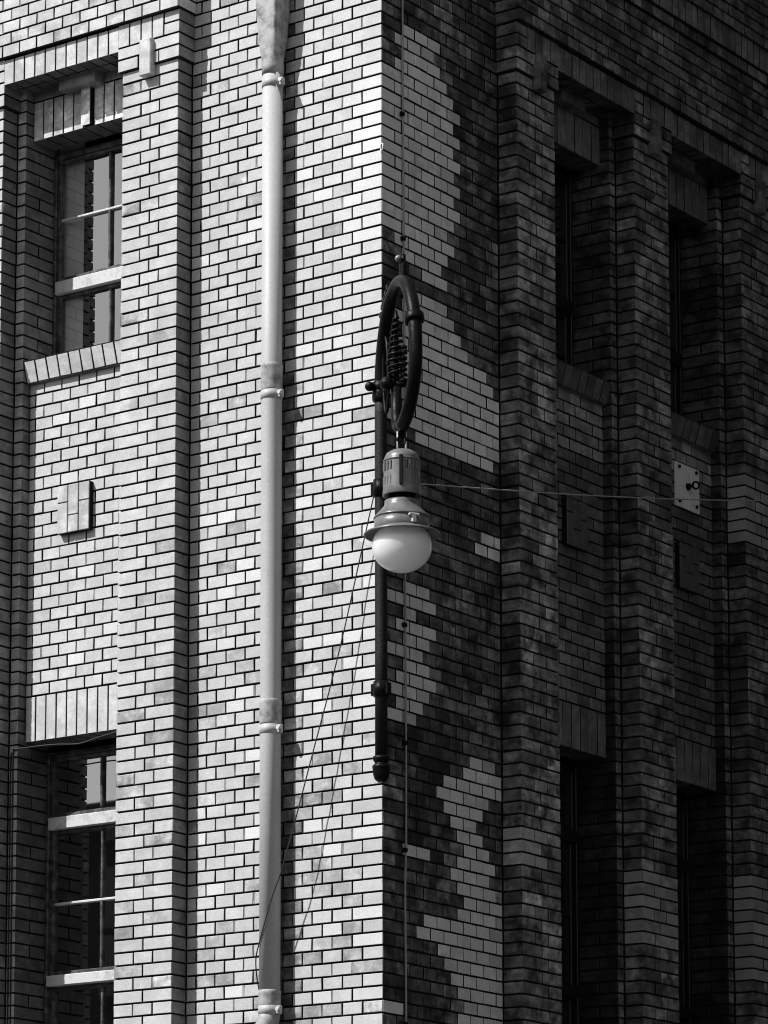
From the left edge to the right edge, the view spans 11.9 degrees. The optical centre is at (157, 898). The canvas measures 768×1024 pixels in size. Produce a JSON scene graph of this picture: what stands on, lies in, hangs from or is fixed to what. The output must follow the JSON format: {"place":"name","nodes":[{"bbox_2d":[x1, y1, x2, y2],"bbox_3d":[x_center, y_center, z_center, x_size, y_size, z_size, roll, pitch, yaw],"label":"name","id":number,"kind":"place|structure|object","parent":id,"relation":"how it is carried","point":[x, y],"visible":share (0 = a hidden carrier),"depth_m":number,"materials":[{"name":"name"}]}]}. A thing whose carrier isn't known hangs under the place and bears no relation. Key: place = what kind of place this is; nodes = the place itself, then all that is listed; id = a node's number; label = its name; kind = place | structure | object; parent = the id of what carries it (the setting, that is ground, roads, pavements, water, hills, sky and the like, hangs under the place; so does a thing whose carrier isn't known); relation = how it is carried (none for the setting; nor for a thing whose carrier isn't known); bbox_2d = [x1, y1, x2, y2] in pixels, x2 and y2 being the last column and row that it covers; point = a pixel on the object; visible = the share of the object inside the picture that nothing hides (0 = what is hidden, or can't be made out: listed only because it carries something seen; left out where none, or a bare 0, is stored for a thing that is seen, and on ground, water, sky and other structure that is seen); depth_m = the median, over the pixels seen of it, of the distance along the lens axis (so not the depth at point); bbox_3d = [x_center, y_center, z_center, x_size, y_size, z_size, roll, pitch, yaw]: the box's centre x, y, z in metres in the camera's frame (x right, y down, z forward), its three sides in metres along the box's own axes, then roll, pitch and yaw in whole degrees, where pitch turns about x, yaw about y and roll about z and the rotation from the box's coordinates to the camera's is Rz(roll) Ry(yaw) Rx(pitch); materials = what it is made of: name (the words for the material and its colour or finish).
{"place":"outdoors","nodes":[
{"label":"outdoors","id":0,"kind":"place"},
{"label":"pavement","id":1,"kind":"structure","parent":0,"visible":0},
{"bbox_2d":[0,0,767,1023],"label":"brick building","id":2,"kind":"structure","parent":1,"relation":"on","point":[584,182],"depth_m":20.24,"materials":[{"name":"brick"}]},
{"bbox_2d":[7,731,116,1023],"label":"bell wire","id":3,"kind":"object","parent":2,"relation":"attached to","point":[12,767],"visible":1,"depth_m":20.37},
{"bbox_2d":[44,743,118,1023],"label":"window","id":4,"kind":"structure","parent":2,"relation":"in","point":[103,818],"depth_m":20.47,"materials":[{"name":"paint"}]},
{"bbox_2d":[52,138,123,354],"bbox_3d":[-0.293,-3.671,20.911,0.743,1.348,0.071,-6,-11,37],"label":"window","id":5,"kind":"structure","parent":2,"relation":"in","point":[109,278],"depth_m":21.04,"materials":[{"name":"paint"}]},
{"bbox_2d":[256,0,289,1023],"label":"downpipe","id":6,"kind":"object","parent":2,"relation":"attached to","point":[272,20],"visible":1,"depth_m":19.45,"materials":[{"name":"metal"}]},
{"bbox_2d":[365,254,423,782],"bbox_3d":[1.246,-1.978,18.730,0.193,2.681,0.816,3,-9,-15],"label":"lamp bracket","id":7,"kind":"object","parent":2,"relation":"attached to","point":[381,385],"visible":0.96,"depth_m":18.89,"materials":[{"name":"black metal"}]},
{"bbox_2d":[255,497,373,989],"bbox_3d":[0.811,-0.812,19.102,0.715,2.585,0.084,-6,-11,35],"label":"guy wire","id":8,"kind":"object","parent":7,"relation":"attached to","point":[314,745],"visible":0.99,"depth_m":19.08,"materials":[{"name":"black metal"}]},
{"bbox_2d":[364,448,439,572],"bbox_3d":[1.246,-1.976,18.641,0.391,0.641,0.391,-6,-11,37],"label":"street lamp","id":9,"kind":"object","parent":7,"relation":"attached to","point":[401,535],"visible":1,"depth_m":18.55,"materials":[{"name":"white glass"}]},
{"bbox_2d":[400,0,407,1023],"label":"conductor cable","id":10,"kind":"object","parent":2,"relation":"attached to","point":[404,623],"visible":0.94,"depth_m":19.17,"materials":[{"name":"black paint"}]},
{"bbox_2d":[553,169,573,365],"bbox_3d":[2.181,-3.617,21.128,0.071,1.348,0.747,-6,-11,37],"label":"window","id":11,"kind":"structure","parent":2,"relation":"in","point":[564,302],"depth_m":21.39,"materials":[{"name":"black paint"}]},
{"bbox_2d":[558,762,579,1023],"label":"window","id":12,"kind":"structure","parent":2,"relation":"in","point":[569,833],"depth_m":20.82,"materials":[{"name":"black paint"}]},
{"bbox_2d":[420,483,767,500],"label":"stay wire","id":13,"kind":"object","parent":2,"relation":"attached to","point":[586,495],"visible":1,"depth_m":20.09,"materials":[{"name":"metal"}]},
{"bbox_2d":[667,229,682,415],"bbox_3d":[2.961,-3.459,22.117,0.071,1.348,0.747,-6,-11,37],"label":"window","id":14,"kind":"structure","parent":2,"relation":"in","point":[675,360],"depth_m":22.38,"materials":[{"name":"black paint"}]},
{"bbox_2d":[674,796,691,1023],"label":"window","id":15,"kind":"structure","parent":2,"relation":"in","point":[684,947],"depth_m":21.83,"materials":[{"name":"black paint"}]},
{"bbox_2d":[674,461,699,514],"bbox_3d":[3.194,-2.460,21.842,0.089,0.270,0.284,-6,-11,37],"label":"anchor plate","id":16,"kind":"object","parent":2,"relation":"attached to","point":[686,483],"visible":1,"depth_m":21.84,"materials":[{"name":"paint"}]}
]}

